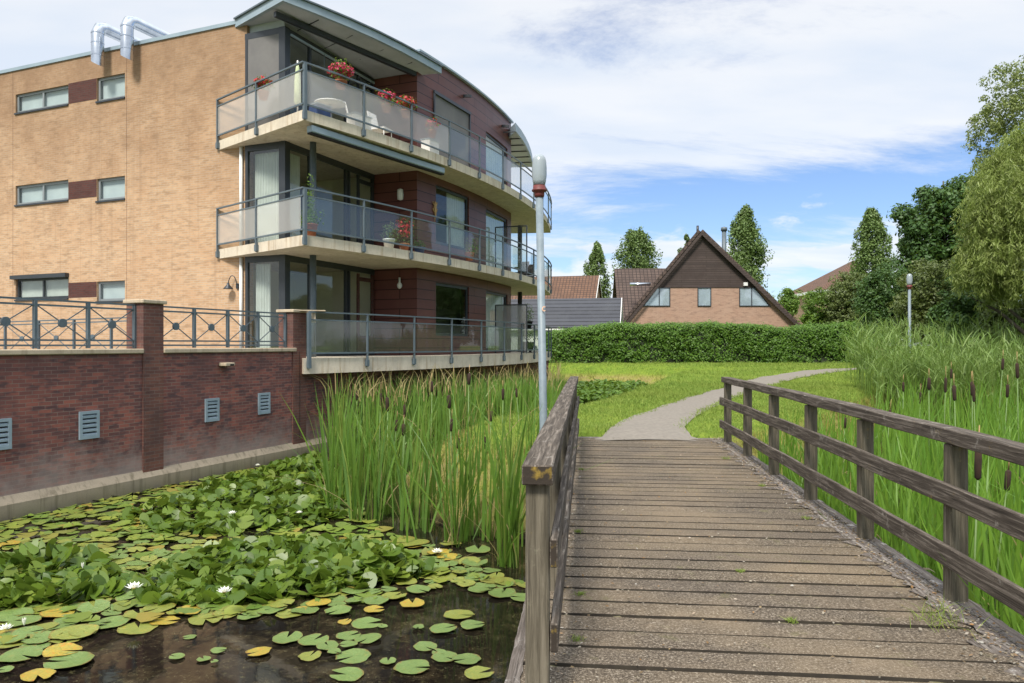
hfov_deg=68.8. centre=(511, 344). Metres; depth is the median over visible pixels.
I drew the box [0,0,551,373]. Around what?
apartment building
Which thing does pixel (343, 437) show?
cattail reeds
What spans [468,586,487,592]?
lily pad
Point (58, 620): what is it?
lily pad
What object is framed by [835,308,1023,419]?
common reed
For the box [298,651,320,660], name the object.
lily pad
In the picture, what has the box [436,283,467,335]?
window frame
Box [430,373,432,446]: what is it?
cattail
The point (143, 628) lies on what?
lily pad
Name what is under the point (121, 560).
lily pad
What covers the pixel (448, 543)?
lily pad
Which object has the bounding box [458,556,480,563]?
lily pad
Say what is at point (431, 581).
lily pad
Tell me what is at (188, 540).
lily pad
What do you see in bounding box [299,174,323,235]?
potted plant
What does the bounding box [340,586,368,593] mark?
lily pad
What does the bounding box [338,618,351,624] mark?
lily pad
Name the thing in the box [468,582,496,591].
lily pad
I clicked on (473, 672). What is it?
lily pad
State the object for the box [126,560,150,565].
lily pad
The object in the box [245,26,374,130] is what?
window frame
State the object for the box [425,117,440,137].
potted plant
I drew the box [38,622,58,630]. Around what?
lily pad
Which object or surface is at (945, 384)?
cattail
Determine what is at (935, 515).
dry blades
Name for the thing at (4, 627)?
water lily flower
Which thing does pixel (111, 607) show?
lily pad
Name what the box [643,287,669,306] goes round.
window
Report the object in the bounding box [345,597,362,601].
lily pad
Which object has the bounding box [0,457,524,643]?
floating lily leaves
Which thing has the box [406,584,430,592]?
lily pad
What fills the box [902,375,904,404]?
cattail
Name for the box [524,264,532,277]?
patio chair
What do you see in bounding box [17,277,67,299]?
window
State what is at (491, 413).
cattail
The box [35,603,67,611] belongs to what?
lily pad
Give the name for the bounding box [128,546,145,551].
lily pad
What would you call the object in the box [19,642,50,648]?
lily pad
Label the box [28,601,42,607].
lily pad
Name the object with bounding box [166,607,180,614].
lily pad
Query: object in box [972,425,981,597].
cattail
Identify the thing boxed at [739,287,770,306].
window
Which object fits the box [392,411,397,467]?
cattail
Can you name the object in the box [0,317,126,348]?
metal railing
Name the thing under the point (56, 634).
lily pad
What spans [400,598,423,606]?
lily pad
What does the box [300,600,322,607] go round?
lily pad
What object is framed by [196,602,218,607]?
lily pad
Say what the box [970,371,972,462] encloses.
cattail
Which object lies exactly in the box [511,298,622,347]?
garden shed
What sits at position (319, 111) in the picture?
storage box
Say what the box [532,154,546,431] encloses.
street lamp
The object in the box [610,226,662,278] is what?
tree
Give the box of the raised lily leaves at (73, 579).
[0,538,131,610]
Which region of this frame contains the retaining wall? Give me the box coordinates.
[0,299,547,521]
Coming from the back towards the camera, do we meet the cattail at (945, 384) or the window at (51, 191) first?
the window at (51, 191)
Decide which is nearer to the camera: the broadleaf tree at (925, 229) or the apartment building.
the apartment building
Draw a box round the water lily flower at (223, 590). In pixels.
[219,586,231,592]
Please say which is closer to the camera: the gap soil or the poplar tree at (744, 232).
the gap soil
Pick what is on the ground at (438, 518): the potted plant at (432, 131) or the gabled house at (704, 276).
the gabled house at (704, 276)
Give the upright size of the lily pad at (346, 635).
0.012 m
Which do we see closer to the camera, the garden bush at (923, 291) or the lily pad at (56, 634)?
the lily pad at (56, 634)
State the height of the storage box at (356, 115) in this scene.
0.449 m
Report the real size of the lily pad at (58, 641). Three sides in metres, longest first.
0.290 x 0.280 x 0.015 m
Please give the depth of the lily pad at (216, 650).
6.55 m
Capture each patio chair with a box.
[367,111,392,136]
[519,262,528,275]
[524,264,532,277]
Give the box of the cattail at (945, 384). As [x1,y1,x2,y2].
[943,374,946,469]
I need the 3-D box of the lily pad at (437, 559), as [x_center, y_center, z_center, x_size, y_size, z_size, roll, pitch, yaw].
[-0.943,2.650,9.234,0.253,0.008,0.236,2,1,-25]
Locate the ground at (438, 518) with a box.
[405,346,1021,538]
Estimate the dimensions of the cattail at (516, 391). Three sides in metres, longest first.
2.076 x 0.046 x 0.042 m
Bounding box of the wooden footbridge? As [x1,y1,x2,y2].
[504,376,1023,682]
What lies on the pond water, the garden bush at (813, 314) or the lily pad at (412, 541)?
the lily pad at (412, 541)
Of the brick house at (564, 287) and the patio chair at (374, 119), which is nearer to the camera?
the patio chair at (374, 119)
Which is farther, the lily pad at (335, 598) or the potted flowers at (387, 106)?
the potted flowers at (387, 106)
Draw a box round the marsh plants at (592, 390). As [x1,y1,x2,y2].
[553,379,647,403]
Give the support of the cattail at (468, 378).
on the ground at (438, 518)
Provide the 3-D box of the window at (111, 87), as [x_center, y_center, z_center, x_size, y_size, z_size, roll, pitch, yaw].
[-11.706,-7.532,22.005,1.088,0.696,0.532,0,0,0]
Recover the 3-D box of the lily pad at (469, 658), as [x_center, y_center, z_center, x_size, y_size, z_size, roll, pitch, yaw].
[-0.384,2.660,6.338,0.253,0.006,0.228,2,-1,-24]
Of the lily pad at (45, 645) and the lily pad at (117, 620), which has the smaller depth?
the lily pad at (45, 645)
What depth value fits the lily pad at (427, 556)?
9.43 m
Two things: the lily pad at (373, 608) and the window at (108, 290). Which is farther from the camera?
the window at (108, 290)
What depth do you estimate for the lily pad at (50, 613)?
7.39 m
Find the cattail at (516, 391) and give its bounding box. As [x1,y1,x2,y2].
[515,387,518,419]
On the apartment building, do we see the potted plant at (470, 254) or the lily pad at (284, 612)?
the potted plant at (470, 254)
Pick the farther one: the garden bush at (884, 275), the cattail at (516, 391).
the garden bush at (884, 275)
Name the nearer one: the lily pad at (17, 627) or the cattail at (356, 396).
the lily pad at (17, 627)
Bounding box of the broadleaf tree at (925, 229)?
[886,173,994,356]
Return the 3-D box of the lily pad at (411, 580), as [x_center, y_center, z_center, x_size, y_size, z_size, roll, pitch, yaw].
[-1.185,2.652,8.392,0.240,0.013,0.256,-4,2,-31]
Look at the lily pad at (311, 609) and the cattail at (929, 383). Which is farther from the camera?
the cattail at (929, 383)
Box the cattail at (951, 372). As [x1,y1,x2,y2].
[950,365,952,405]
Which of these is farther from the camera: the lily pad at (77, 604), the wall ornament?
the wall ornament
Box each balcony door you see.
[356,75,373,113]
[356,175,373,244]
[356,273,373,351]
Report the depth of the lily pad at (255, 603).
7.71 m
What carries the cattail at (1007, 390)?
on the pond water
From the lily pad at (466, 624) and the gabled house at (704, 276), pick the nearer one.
the lily pad at (466, 624)
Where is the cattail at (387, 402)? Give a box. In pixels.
[385,386,389,488]
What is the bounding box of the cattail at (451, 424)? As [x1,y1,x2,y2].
[448,417,452,470]
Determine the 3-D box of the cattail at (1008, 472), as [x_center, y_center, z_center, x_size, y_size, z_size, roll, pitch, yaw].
[4.130,1.887,6.338,0.171,1.936,0.046,0,0,44]
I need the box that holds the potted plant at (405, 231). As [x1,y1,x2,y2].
[394,218,418,249]
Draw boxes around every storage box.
[309,102,331,116]
[345,111,372,129]
[420,138,439,153]
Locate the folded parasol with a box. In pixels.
[294,60,300,111]
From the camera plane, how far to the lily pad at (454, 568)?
8.92 m
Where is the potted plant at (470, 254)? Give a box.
[463,238,478,260]
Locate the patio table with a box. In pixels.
[314,98,345,108]
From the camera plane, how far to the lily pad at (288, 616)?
7.36 m
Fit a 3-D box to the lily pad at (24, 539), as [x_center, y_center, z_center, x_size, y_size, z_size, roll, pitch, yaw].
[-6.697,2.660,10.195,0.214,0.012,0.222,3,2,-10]
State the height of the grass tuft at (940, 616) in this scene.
0.175 m
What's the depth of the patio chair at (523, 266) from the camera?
31.71 m
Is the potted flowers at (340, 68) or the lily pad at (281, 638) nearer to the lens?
the lily pad at (281, 638)
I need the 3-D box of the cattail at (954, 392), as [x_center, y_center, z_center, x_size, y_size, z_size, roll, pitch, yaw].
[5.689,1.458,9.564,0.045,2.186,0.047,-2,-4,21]
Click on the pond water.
(144, 658)
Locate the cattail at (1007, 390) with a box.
[1004,376,1009,433]
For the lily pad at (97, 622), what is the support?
on the lily pad at (117, 620)
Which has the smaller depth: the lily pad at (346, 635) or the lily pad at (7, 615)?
the lily pad at (346, 635)
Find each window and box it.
[17,86,67,111]
[17,180,67,204]
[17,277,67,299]
[99,74,124,100]
[99,176,124,200]
[99,281,124,300]
[436,185,467,250]
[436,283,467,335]
[486,132,505,184]
[486,209,505,269]
[486,291,505,349]
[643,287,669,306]
[697,287,710,305]
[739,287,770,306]
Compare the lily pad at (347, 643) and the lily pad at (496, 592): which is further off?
the lily pad at (496, 592)
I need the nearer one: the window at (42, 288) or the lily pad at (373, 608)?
the lily pad at (373, 608)
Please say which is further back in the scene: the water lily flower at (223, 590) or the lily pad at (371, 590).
the lily pad at (371, 590)
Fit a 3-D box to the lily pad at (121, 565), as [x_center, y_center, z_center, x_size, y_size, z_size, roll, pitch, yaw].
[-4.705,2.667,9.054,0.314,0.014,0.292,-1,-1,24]
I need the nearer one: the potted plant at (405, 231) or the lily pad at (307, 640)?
the lily pad at (307, 640)
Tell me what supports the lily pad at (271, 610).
on the pond water
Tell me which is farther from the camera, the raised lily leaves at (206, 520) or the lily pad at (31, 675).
the raised lily leaves at (206, 520)
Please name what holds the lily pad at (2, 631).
on the pond water
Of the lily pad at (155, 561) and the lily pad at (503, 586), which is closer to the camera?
the lily pad at (503, 586)
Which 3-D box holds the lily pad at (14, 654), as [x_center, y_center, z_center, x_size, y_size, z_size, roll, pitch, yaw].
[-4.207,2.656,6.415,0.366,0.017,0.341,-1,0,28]
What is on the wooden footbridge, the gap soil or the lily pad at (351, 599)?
the gap soil
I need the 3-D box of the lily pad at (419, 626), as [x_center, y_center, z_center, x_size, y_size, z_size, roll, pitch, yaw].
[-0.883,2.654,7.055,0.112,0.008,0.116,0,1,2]
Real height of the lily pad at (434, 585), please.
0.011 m
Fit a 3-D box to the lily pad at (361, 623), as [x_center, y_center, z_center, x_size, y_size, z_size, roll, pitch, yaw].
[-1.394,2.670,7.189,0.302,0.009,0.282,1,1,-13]
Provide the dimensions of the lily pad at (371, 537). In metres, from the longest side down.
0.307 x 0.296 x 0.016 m
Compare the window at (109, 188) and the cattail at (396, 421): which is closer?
the cattail at (396, 421)
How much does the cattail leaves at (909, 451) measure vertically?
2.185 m
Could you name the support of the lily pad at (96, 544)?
on the pond water
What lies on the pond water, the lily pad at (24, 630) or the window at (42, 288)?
the lily pad at (24, 630)
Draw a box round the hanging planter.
[524,302,534,328]
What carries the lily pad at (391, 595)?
on the lily pad
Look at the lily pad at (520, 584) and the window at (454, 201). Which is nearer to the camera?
the lily pad at (520, 584)
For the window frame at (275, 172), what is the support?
in the apartment building
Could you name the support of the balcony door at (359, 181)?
in the apartment building
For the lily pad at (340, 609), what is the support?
on the pond water
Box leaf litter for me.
[550,437,1023,682]
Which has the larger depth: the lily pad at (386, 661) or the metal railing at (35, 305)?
the metal railing at (35, 305)
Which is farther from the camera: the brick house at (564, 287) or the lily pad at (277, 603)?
the brick house at (564, 287)
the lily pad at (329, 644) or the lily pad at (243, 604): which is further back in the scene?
the lily pad at (243, 604)
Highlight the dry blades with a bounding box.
[763,436,1023,615]
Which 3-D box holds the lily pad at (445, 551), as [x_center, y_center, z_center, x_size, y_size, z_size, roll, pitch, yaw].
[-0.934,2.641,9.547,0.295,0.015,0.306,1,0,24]
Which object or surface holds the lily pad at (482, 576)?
on the pond water
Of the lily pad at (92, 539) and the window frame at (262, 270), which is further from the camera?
the window frame at (262, 270)
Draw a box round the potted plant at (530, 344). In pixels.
[523,328,537,352]
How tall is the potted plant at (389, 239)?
0.783 m
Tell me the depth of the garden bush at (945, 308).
34.43 m
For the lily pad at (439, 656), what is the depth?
6.40 m
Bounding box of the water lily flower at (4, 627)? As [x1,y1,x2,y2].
[0,623,11,629]
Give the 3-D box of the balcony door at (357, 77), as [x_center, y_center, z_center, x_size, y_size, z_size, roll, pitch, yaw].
[-4.469,-6.850,22.796,0.050,2.420,0.870,0,0,23]
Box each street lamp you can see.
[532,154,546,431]
[906,274,912,352]
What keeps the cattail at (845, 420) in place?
in the pond water
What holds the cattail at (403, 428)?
in the pond water
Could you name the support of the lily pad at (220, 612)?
on the pond water
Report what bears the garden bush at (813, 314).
on the ground at (438, 518)
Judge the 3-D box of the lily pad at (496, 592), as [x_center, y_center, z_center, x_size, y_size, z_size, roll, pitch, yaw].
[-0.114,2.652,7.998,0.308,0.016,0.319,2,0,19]
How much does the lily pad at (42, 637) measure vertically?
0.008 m
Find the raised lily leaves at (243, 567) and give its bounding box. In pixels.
[125,530,437,606]
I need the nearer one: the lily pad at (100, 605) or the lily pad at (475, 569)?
the lily pad at (100, 605)
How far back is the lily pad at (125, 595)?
7.90 m
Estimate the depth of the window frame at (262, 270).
19.95 m
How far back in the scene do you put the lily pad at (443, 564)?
9.00 m
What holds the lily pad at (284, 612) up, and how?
on the lily pad at (288, 616)
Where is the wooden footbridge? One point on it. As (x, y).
(551, 473)
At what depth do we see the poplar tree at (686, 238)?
81.97 m
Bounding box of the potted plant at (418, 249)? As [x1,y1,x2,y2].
[413,240,425,252]
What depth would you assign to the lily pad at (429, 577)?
8.55 m
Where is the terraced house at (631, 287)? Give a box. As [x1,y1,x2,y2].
[612,268,665,318]
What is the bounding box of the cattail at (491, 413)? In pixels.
[490,403,492,434]
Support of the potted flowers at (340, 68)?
attached to the apartment building
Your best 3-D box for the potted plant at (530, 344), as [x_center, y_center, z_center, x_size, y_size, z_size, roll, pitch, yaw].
[0.672,-0.178,30.279,0.600,0.997,0.791,0,0,33]
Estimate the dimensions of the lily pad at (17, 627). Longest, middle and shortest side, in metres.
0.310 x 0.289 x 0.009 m
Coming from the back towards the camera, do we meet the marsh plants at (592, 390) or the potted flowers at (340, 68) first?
the marsh plants at (592, 390)
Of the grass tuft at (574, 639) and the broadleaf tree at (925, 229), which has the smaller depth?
the grass tuft at (574, 639)
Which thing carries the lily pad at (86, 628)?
on the pond water
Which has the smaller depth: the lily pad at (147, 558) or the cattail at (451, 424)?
the lily pad at (147, 558)
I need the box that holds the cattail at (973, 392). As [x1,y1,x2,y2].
[972,371,975,430]
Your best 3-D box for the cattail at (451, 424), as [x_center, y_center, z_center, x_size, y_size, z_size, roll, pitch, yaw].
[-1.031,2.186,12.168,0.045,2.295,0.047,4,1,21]
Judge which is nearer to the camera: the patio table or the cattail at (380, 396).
the cattail at (380, 396)
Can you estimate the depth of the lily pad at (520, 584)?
8.33 m
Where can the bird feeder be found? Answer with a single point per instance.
(313, 317)
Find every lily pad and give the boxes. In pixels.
[0,540,20,544]
[0,607,34,621]
[0,629,16,637]
[0,631,26,643]
[0,638,27,647]
[0,645,43,661]
[0,665,13,671]
[2,545,18,549]
[4,615,40,626]
[7,624,37,629]
[11,625,44,637]
[13,537,29,540]
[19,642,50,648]
[20,631,50,643]
[20,668,55,681]
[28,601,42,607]
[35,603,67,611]
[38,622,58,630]
[39,608,74,616]
[42,642,82,656]
[43,651,94,668]
[47,539,71,542]
[47,622,77,629]
[48,624,96,638]
[48,637,83,643]
[53,614,69,624]
[68,602,82,613]
[68,624,98,635]
[72,538,91,540]
[76,599,109,612]
[83,543,105,547]
[84,537,99,541]
[88,619,109,624]
[90,598,111,605]
[98,537,118,540]
[99,615,130,628]
[100,547,115,552]
[101,609,121,615]
[103,604,114,610]
[108,553,128,558]
[109,549,128,553]
[111,557,134,563]
[114,543,135,547]
[115,591,134,600]
[117,621,157,633]
[118,561,128,567]
[123,608,152,618]
[125,565,148,569]
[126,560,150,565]
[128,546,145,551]
[133,539,149,543]
[134,601,149,606]
[140,555,156,560]
[143,603,175,612]
[147,550,171,556]
[149,616,179,624]
[150,558,167,565]
[151,541,168,545]
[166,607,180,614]
[169,653,184,658]
[170,544,189,549]
[178,538,194,543]
[182,605,199,608]
[183,634,196,638]
[188,613,223,624]
[190,544,203,547]
[193,539,206,542]
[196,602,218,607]
[196,656,210,661]
[210,647,226,652]
[212,609,241,617]
[236,602,249,606]
[237,612,260,619]
[245,646,270,655]
[246,600,269,609]
[255,606,286,613]
[270,599,294,607]
[272,631,302,643]
[275,611,303,617]
[277,609,293,615]
[290,605,318,613]
[298,633,328,644]
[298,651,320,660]
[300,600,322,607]
[305,598,330,605]
[313,590,339,596]
[316,640,338,649]
[320,595,346,604]
[324,605,351,613]
[327,648,340,653]
[328,601,345,605]
[330,667,363,680]
[335,592,348,596]
[335,648,370,663]
[336,630,360,639]
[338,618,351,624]
[339,640,357,646]
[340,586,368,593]
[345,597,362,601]
[351,616,382,628]
[354,633,380,643]
[361,588,381,593]
[363,595,387,603]
[364,605,383,611]
[365,535,381,540]
[372,596,388,604]
[378,624,387,627]
[380,657,395,663]
[381,586,397,591]
[381,592,406,598]
[390,538,428,545]
[393,659,429,673]
[395,577,416,584]
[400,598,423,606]
[406,542,424,547]
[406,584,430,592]
[413,624,423,627]
[413,641,436,650]
[419,575,440,578]
[421,555,433,558]
[423,578,441,583]
[426,556,444,561]
[427,549,449,555]
[428,583,442,587]
[429,623,456,632]
[430,572,456,581]
[431,651,456,661]
[432,648,445,653]
[433,561,448,568]
[437,553,457,559]
[439,540,461,544]
[444,609,474,618]
[446,561,458,565]
[450,566,465,570]
[450,577,468,581]
[452,570,466,572]
[452,653,480,663]
[457,567,481,574]
[457,579,474,586]
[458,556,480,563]
[460,620,484,628]
[461,557,487,565]
[464,573,487,579]
[464,666,493,678]
[465,545,489,552]
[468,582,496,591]
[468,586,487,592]
[469,567,482,571]
[483,567,500,572]
[488,588,515,597]
[489,572,503,577]
[492,581,514,587]
[494,577,515,585]
[511,593,524,600]
[515,582,524,587]
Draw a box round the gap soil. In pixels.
[550,443,981,682]
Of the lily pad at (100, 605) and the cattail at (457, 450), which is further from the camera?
the cattail at (457, 450)
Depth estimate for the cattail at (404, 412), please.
12.16 m
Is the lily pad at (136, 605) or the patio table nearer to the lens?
the lily pad at (136, 605)
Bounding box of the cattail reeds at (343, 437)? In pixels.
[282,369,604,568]
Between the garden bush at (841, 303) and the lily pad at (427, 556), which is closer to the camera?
the lily pad at (427, 556)
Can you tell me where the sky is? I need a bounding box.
[0,0,1023,345]
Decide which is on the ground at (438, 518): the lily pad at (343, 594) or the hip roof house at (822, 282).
the hip roof house at (822, 282)
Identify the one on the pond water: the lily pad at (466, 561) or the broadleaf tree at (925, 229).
the lily pad at (466, 561)
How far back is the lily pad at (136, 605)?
7.64 m
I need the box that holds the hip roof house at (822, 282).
[782,260,880,346]
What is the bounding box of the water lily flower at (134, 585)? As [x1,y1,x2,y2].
[125,582,141,588]
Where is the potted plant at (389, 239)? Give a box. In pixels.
[379,221,401,247]
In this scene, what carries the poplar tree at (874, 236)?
on the ground at (438, 518)
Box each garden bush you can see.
[797,287,841,326]
[818,270,872,344]
[848,257,907,345]
[885,258,979,349]
[922,276,1019,354]
[975,282,1023,356]
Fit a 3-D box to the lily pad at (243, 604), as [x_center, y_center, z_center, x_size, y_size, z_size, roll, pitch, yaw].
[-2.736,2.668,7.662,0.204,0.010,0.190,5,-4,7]
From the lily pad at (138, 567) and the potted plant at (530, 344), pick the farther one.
the potted plant at (530, 344)
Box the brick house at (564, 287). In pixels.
[511,275,602,298]
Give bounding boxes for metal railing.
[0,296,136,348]
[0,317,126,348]
[164,306,286,347]
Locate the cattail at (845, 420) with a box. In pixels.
[843,415,846,472]
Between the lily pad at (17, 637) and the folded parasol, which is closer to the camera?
the lily pad at (17, 637)
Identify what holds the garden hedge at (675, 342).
on the ground at (438, 518)
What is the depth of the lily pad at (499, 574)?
8.63 m
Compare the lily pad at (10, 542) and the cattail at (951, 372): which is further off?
the cattail at (951, 372)
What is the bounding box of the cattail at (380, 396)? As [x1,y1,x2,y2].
[378,393,381,469]
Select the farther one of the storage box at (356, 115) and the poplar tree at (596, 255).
the poplar tree at (596, 255)
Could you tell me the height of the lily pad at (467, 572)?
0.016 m
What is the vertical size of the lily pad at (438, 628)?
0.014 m
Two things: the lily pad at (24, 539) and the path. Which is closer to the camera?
the lily pad at (24, 539)
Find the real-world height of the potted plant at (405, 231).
1.053 m
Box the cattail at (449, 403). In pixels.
[447,386,452,471]
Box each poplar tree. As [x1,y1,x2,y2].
[582,240,612,297]
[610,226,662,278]
[677,233,689,252]
[726,204,780,300]
[843,206,897,341]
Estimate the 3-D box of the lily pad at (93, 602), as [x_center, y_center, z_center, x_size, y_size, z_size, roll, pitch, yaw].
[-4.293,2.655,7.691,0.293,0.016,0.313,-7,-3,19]
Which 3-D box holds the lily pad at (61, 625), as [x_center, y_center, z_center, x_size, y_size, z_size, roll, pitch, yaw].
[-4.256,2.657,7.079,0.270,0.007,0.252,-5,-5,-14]
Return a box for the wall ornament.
[432,201,437,221]
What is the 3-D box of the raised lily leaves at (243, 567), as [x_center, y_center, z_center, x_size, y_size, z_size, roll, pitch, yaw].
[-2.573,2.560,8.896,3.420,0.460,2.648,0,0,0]
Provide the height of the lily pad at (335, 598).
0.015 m
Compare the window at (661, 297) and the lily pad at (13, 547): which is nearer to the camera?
the lily pad at (13, 547)
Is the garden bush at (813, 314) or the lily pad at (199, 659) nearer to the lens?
the lily pad at (199, 659)
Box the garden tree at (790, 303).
[778,286,803,318]
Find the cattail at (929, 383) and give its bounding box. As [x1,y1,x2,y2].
[927,376,930,452]
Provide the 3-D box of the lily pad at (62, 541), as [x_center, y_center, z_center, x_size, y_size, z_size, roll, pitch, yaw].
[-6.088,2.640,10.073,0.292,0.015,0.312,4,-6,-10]
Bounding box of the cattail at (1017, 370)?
[1015,359,1019,495]
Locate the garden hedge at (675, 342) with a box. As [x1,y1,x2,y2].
[537,319,864,362]
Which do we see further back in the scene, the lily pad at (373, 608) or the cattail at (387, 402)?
the cattail at (387, 402)
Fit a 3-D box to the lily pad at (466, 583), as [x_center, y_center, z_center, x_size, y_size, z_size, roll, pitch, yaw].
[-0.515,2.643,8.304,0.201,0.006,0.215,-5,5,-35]
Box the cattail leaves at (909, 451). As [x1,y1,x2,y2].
[735,370,1023,634]
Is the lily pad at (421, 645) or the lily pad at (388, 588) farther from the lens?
the lily pad at (388, 588)
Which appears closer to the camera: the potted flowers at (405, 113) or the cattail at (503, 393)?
the cattail at (503, 393)
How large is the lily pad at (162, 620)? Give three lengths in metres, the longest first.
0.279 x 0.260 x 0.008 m
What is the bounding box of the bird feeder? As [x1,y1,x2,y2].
[299,310,325,322]
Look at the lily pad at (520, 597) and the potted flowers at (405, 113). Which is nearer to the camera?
the lily pad at (520, 597)
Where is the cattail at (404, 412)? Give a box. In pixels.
[403,398,405,507]
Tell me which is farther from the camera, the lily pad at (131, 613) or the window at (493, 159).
the window at (493, 159)
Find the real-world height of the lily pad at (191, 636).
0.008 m
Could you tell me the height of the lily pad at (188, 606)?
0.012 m
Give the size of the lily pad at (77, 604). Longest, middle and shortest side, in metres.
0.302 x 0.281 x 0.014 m
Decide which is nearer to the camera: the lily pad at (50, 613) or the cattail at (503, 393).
the lily pad at (50, 613)
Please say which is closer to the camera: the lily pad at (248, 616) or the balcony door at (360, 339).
the lily pad at (248, 616)
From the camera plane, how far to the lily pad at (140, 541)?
10.13 m
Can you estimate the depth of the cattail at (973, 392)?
9.64 m
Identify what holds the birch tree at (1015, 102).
on the ground at (438, 518)
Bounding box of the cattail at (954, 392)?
[952,373,955,426]
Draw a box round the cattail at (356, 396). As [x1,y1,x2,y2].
[355,384,358,448]
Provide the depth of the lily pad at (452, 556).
9.35 m
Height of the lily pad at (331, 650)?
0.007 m
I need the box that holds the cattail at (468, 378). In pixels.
[467,365,470,452]
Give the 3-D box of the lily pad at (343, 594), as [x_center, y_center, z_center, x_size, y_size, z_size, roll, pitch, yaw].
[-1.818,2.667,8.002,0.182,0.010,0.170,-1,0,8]
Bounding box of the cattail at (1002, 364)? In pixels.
[998,358,1003,429]
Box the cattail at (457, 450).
[457,432,459,476]
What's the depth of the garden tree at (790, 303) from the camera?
61.48 m
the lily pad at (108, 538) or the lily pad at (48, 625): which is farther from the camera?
the lily pad at (108, 538)
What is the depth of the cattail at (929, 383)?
10.94 m
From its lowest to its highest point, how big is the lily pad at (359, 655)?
0.010 m
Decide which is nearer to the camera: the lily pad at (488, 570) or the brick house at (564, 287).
the lily pad at (488, 570)
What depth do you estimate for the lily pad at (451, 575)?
8.62 m
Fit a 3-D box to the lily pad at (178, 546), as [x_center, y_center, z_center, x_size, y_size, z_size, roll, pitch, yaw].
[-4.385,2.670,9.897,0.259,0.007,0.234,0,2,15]
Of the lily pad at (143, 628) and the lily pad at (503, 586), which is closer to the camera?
the lily pad at (143, 628)
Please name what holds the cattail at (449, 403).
in the pond water
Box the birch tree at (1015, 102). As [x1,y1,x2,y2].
[960,54,1023,201]
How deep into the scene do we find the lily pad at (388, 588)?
8.12 m
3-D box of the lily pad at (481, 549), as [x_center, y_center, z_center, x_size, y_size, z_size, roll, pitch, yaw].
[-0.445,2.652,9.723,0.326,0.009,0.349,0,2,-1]
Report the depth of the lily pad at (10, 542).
10.00 m
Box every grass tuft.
[566,634,584,641]
[780,616,797,623]
[903,597,996,640]
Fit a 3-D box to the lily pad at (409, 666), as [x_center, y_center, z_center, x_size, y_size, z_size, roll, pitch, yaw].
[-0.821,2.656,6.182,0.307,0.009,0.277,-2,1,9]
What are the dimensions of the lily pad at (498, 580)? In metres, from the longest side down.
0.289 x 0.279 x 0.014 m
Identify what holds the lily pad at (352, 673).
on the pond water
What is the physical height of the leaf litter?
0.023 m
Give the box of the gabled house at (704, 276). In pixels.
[623,226,799,328]
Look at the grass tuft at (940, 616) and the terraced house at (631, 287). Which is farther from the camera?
the terraced house at (631, 287)
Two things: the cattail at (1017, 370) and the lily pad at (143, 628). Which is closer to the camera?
the lily pad at (143, 628)
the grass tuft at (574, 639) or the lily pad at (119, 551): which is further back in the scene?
the lily pad at (119, 551)
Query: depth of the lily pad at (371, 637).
6.79 m
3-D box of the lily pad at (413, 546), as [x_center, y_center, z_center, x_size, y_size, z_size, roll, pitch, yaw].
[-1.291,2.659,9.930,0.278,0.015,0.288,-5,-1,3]
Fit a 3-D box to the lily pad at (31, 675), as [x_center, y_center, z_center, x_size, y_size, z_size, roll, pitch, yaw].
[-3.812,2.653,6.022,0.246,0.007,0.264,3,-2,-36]
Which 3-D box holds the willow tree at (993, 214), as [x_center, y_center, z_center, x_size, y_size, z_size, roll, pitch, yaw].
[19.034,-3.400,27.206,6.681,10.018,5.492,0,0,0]
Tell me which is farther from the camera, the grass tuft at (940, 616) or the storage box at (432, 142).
the storage box at (432, 142)
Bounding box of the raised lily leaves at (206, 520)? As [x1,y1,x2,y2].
[117,451,347,536]
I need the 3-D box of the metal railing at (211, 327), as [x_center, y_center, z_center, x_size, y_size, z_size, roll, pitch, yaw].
[-6.038,-0.343,15.892,0.060,0.805,3.725,0,0,23]
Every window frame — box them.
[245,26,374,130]
[245,141,374,244]
[245,254,374,356]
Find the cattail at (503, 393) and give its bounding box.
[502,380,504,422]
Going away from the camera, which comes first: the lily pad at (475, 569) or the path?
the lily pad at (475, 569)
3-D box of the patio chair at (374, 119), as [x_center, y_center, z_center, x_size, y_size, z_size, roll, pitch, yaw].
[-3.683,-6.010,20.829,0.570,0.940,0.460,0,0,22]
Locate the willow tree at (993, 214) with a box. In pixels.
[941,119,1023,335]
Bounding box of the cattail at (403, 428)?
[402,418,405,467]
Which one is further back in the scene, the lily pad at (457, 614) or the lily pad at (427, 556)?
the lily pad at (427, 556)
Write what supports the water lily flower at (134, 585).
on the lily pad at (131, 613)
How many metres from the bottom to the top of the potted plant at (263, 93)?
0.623 m
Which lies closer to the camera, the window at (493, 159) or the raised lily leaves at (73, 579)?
the raised lily leaves at (73, 579)
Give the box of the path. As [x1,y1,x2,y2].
[596,368,864,440]
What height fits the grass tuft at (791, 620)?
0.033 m
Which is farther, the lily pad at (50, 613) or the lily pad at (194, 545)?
the lily pad at (194, 545)
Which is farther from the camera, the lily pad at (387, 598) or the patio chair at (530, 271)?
the patio chair at (530, 271)
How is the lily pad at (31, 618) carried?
on the pond water
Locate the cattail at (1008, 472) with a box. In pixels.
[994,462,1010,613]
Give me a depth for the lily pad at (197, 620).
7.26 m
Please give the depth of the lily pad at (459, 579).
8.47 m
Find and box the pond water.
[0,404,1023,682]

